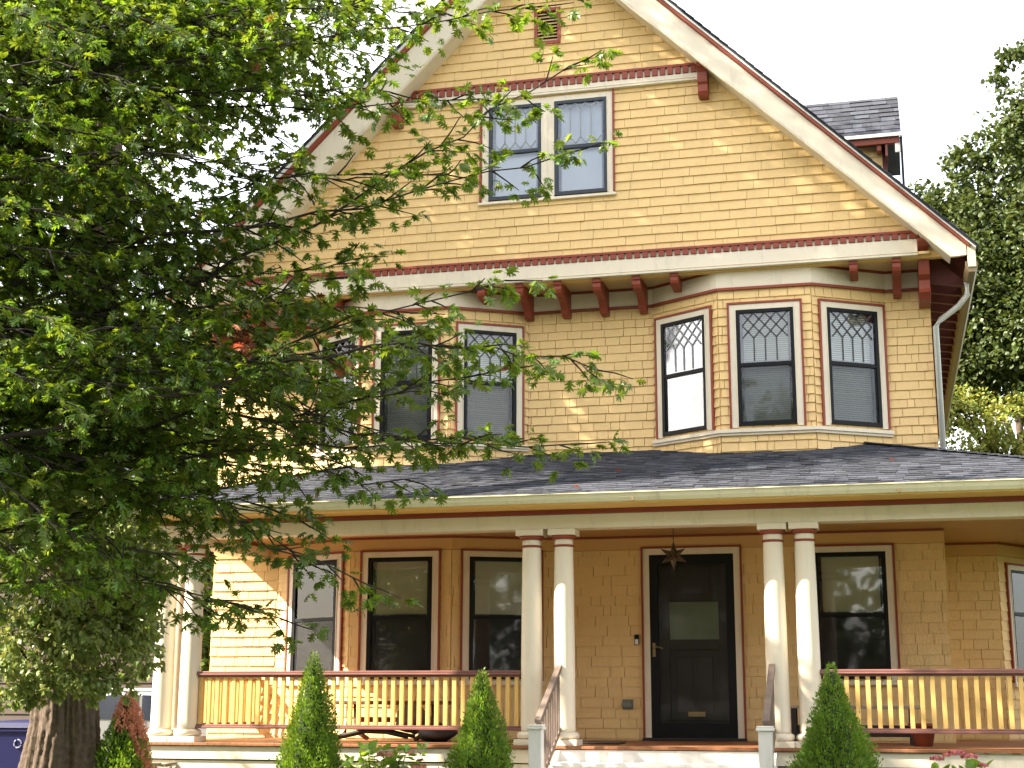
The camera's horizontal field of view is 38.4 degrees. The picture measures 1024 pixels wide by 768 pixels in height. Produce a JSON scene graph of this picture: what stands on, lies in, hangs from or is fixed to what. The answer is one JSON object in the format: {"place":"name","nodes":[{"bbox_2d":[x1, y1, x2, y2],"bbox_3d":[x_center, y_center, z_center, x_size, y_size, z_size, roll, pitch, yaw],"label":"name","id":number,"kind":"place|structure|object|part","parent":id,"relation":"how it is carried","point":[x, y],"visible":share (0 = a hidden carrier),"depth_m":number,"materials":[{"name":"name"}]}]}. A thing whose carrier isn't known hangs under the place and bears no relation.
{"place":"outdoors","nodes":[
{"label":"outdoors","id":0,"kind":"place"},
{"bbox_2d":[338,730,414,738],"bbox_3d":[-1.611,3.949,16.584,1.007,0.147,0.310,-3,-13,14],"label":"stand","id":1,"kind":"object","parent":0,"point":[387,732],"visible":0.69,"depth_m":16.47,"materials":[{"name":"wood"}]},
{"bbox_2d":[0,0,1023,453],"label":"sky","id":2,"kind":"structure","parent":0,"point":[932,56],"materials":[{"name":"white"}]},
{"bbox_2d":[583,741,625,744],"bbox_3d":[0.942,3.812,15.636,0.460,0.019,0.450,-3,-13,14],"label":"door mat","id":3,"kind":"object","parent":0,"point":[595,742],"depth_m":15.44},
{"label":"ground","id":4,"kind":"structure","parent":0,"visible":0},
{"bbox_2d":[0,486,180,714],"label":"young tree","id":5,"kind":"object","parent":4,"relation":"on","point":[65,633],"visible":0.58,"depth_m":12.75,"materials":[{"name":"green plant"}]},
{"bbox_2d":[0,196,218,440],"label":"garden tree","id":6,"kind":"object","parent":4,"relation":"on","point":[138,285],"depth_m":33.19,"materials":[{"name":"green plant"}]},
{"bbox_2d":[0,370,221,720],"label":"neighbour house","id":7,"kind":"structure","parent":4,"relation":"on","point":[10,714],"depth_m":29.09,"materials":[{"name":"grey"}]},
{"bbox_2d":[27,380,221,681],"bbox_3d":[-5.960,3.273,26.587,7.308,8.125,5.677,-3,-13,14],"label":"garden tree","id":8,"kind":"object","parent":4,"relation":"on","point":[206,642],"visible":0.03,"depth_m":26.03,"materials":[{"name":"green plant"}]},
{"bbox_2d":[94,690,158,767],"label":"arborvitae","id":9,"kind":"object","parent":4,"relation":"on","point":[126,745],"visible":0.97,"depth_m":13.98,"materials":[{"name":"green plant"}]},
{"bbox_2d":[1,0,372,767],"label":"yard tree","id":10,"kind":"object","parent":4,"relation":"on","point":[67,734],"visible":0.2,"depth_m":13.90,"materials":[{"name":"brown plant"}]},
{"bbox_2d":[269,651,343,767],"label":"arborvitae","id":11,"kind":"object","parent":4,"relation":"on","point":[314,738],"visible":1,"depth_m":14.06,"materials":[{"name":"green plant"}]},
{"bbox_2d":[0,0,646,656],"bbox_3d":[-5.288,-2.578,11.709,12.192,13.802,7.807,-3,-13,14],"label":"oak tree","id":12,"kind":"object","parent":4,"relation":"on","point":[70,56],"visible":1,"depth_m":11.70,"materials":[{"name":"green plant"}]},
{"bbox_2d":[340,740,430,767],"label":"hydrangea","id":13,"kind":"object","parent":4,"relation":"on","point":[390,758],"visible":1,"depth_m":13.72,"materials":[{"name":"green plant"}]},
{"bbox_2d":[437,668,516,767],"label":"arborvitae","id":14,"kind":"object","parent":4,"relation":"on","point":[480,744],"visible":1,"depth_m":13.62,"materials":[{"name":"green plant"}]},
{"bbox_2d":[133,0,1023,767],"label":"shingled house","id":15,"kind":"structure","parent":4,"relation":"on","point":[763,284],"depth_m":17.45,"materials":[{"name":"wood"}]},
{"bbox_2d":[284,551,344,684],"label":"window","id":16,"kind":"structure","parent":15,"relation":"in","point":[327,611],"depth_m":18.16,"materials":[{"name":"grey glass"}]},
{"bbox_2d":[314,333,361,452],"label":"window","id":17,"kind":"structure","parent":15,"relation":"in","point":[344,340],"depth_m":18.76,"materials":[{"name":"grey glass"}]},
{"bbox_2d":[336,701,451,740],"bbox_3d":[-1.391,3.885,16.963,1.350,0.459,0.350,-3,-13,14],"label":"porch bench","id":18,"kind":"object","parent":15,"relation":"on","point":[366,737],"visible":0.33,"depth_m":16.95,"materials":[{"name":"brown wood"}]},
{"bbox_2d":[356,549,441,684],"bbox_3d":[-1.313,2.814,17.760,1.031,1.602,0.365,-3,-13,14],"label":"window","id":19,"kind":"structure","parent":15,"relation":"in","point":[403,638],"depth_m":17.78,"materials":[{"name":"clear glass"}]},
{"bbox_2d":[371,321,440,442],"bbox_3d":[-1.273,0.007,18.384,0.874,1.504,0.346,-3,-13,14],"label":"window","id":20,"kind":"structure","parent":15,"relation":"in","point":[419,420],"depth_m":18.27,"materials":[{"name":"grey glass"}]},
{"bbox_2d":[396,703,432,734],"bbox_3d":[-1.101,3.810,16.729,0.422,0.365,0.242,-3,-13,14],"label":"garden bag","id":21,"kind":"object","parent":15,"relation":"on","point":[414,732],"visible":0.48,"depth_m":16.66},
{"bbox_2d":[418,722,457,741],"bbox_3d":[-0.824,3.851,16.262,0.449,0.239,0.337,-3,-13,14],"label":"fire bowl","id":22,"kind":"object","parent":15,"relation":"on","point":[435,735],"visible":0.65,"depth_m":16.16,"materials":[{"name":"metal"}]},
{"bbox_2d":[455,321,524,443],"bbox_3d":[-0.316,0.013,18.402,0.884,1.504,0.346,4,-13,-16],"label":"window","id":23,"kind":"structure","parent":15,"relation":"in","point":[500,407],"depth_m":18.32,"materials":[{"name":"grey glass"}]},
{"bbox_2d":[459,548,543,684],"bbox_3d":[-0.145,2.809,17.720,1.016,1.602,0.365,2,-13,-10],"label":"window","id":24,"kind":"structure","parent":15,"relation":"in","point":[491,579],"depth_m":17.74,"materials":[{"name":"grey glass"}]},
{"bbox_2d":[482,97,547,202],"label":"window","id":25,"kind":"structure","parent":15,"relation":"in","point":[526,146],"depth_m":18.47,"materials":[{"name":"glass"}]},
{"bbox_2d":[548,91,613,196],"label":"window","id":26,"kind":"structure","parent":15,"relation":"in","point":[586,114],"depth_m":18.27,"materials":[{"name":"glass"}]},
{"bbox_2d":[661,532,685,569],"bbox_3d":[1.782,1.791,16.256,0.281,0.538,0.295,-3,-13,14],"label":"star lantern","id":27,"kind":"object","parent":15,"relation":"hanging from","point":[673,556],"visible":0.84,"depth_m":16.19,"materials":[{"name":"brown metal"}]},
{"bbox_2d":[654,305,715,438],"bbox_3d":[2.172,-0.113,17.788,0.346,1.504,0.884,12,-17,-43],"label":"window","id":28,"kind":"structure","parent":15,"relation":"in","point":[683,341],"depth_m":17.76,"materials":[{"name":"white glass"}]},
{"bbox_2d":[640,545,746,750],"bbox_3d":[2.160,3.158,17.395,1.200,2.453,0.491,-3,-13,14],"label":"front door","id":29,"kind":"structure","parent":15,"relation":"in","point":[693,654],"depth_m":17.29,"materials":[{"name":"black wood"}]},
{"bbox_2d":[726,298,806,427],"bbox_3d":[3.002,-0.212,17.324,0.874,1.504,0.346,-3,-13,14],"label":"window","id":30,"kind":"structure","parent":15,"relation":"in","point":[766,371],"depth_m":17.24,"materials":[{"name":"clear glass"}]},
{"bbox_2d":[817,298,890,429],"bbox_3d":[3.951,-0.204,17.349,0.884,1.504,0.346,4,-13,-18],"label":"window","id":31,"kind":"structure","parent":15,"relation":"in","point":[847,342],"depth_m":17.28,"materials":[{"name":"grey glass"}]},
{"bbox_2d":[790,705,920,744],"bbox_3d":[3.655,3.648,15.752,1.400,0.404,0.375,-3,-13,14],"label":"porch bench","id":32,"kind":"object","parent":15,"relation":"on","point":[795,726],"visible":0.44,"depth_m":15.59,"materials":[{"name":"metal"}]},
{"bbox_2d":[815,543,900,684],"bbox_3d":[3.931,2.664,17.004,1.026,1.602,0.365,-3,-13,14],"label":"window","id":33,"kind":"structure","parent":15,"relation":"in","point":[857,593],"depth_m":17.03,"materials":[{"name":"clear glass"}]},
{"bbox_2d":[908,723,934,746],"bbox_3d":[4.170,3.560,14.933,0.290,0.228,0.286,-3,-13,14],"label":"plant pot","id":34,"kind":"object","parent":15,"relation":"on","point":[923,740],"visible":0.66,"depth_m":14.84,"materials":[{"name":"ceramic"}]},
{"bbox_2d":[1004,562,1023,686],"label":"window","id":35,"kind":"structure","parent":15,"relation":"in","point":[1014,573],"depth_m":18.24,"materials":[{"name":"grey glass"}]},
{"bbox_2d":[785,661,883,767],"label":"arborvitae","id":36,"kind":"object","parent":4,"relation":"on","point":[831,735],"visible":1,"depth_m":12.83,"materials":[{"name":"green plant"}]},
{"bbox_2d":[929,750,993,767],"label":"hydrangea","id":37,"kind":"object","parent":4,"relation":"on","point":[972,763],"visible":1,"depth_m":12.47,"materials":[{"name":"pink plant"}]},
{"bbox_2d":[907,134,1023,450],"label":"garden tree","id":38,"kind":"object","parent":4,"relation":"on","point":[978,336],"visible":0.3,"depth_m":28.52,"materials":[{"name":"green plant"}]},
{"bbox_2d":[938,382,1023,455],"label":"garden tree","id":39,"kind":"object","parent":4,"relation":"on","point":[990,440],"visible":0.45,"depth_m":27.29,"materials":[{"name":"green plant"}]},
{"bbox_2d":[954,39,1023,418],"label":"garden tree","id":40,"kind":"object","parent":4,"relation":"on","point":[1007,134],"visible":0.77,"depth_m":29.05,"materials":[{"name":"green plant"}]},
{"bbox_2d":[992,157,1023,453],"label":"garden tree","id":41,"kind":"object","parent":4,"relation":"on","point":[1017,425],"visible":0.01,"depth_m":35.14,"materials":[{"name":"green plant"}]},
{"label":"driveway","id":42,"kind":"structure","parent":0,"visible":0},
{"bbox_2d":[0,720,28,767],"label":"recycling bin","id":43,"kind":"object","parent":42,"relation":"on","point":[13,733],"visible":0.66,"depth_m":18.11,"materials":[{"name":"blue plastic"}]},
{"bbox_2d":[99,688,206,758],"bbox_3d":[-5.476,5.821,24.330,4.396,1.540,1.752,-3,-13,14],"label":"parked car","id":44,"kind":"object","parent":42,"relation":"on","point":[107,707],"visible":0.02,"depth_m":23.78,"materials":[{"name":"silver metal"}]},
{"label":"side window","id":45,"kind":"part","parent":44,"relation":"part of","materials":[{"name":"glass"}]},
{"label":"side window","id":46,"kind":"part","parent":44,"relation":"part of","materials":[{"name":"glass"}]}
]}

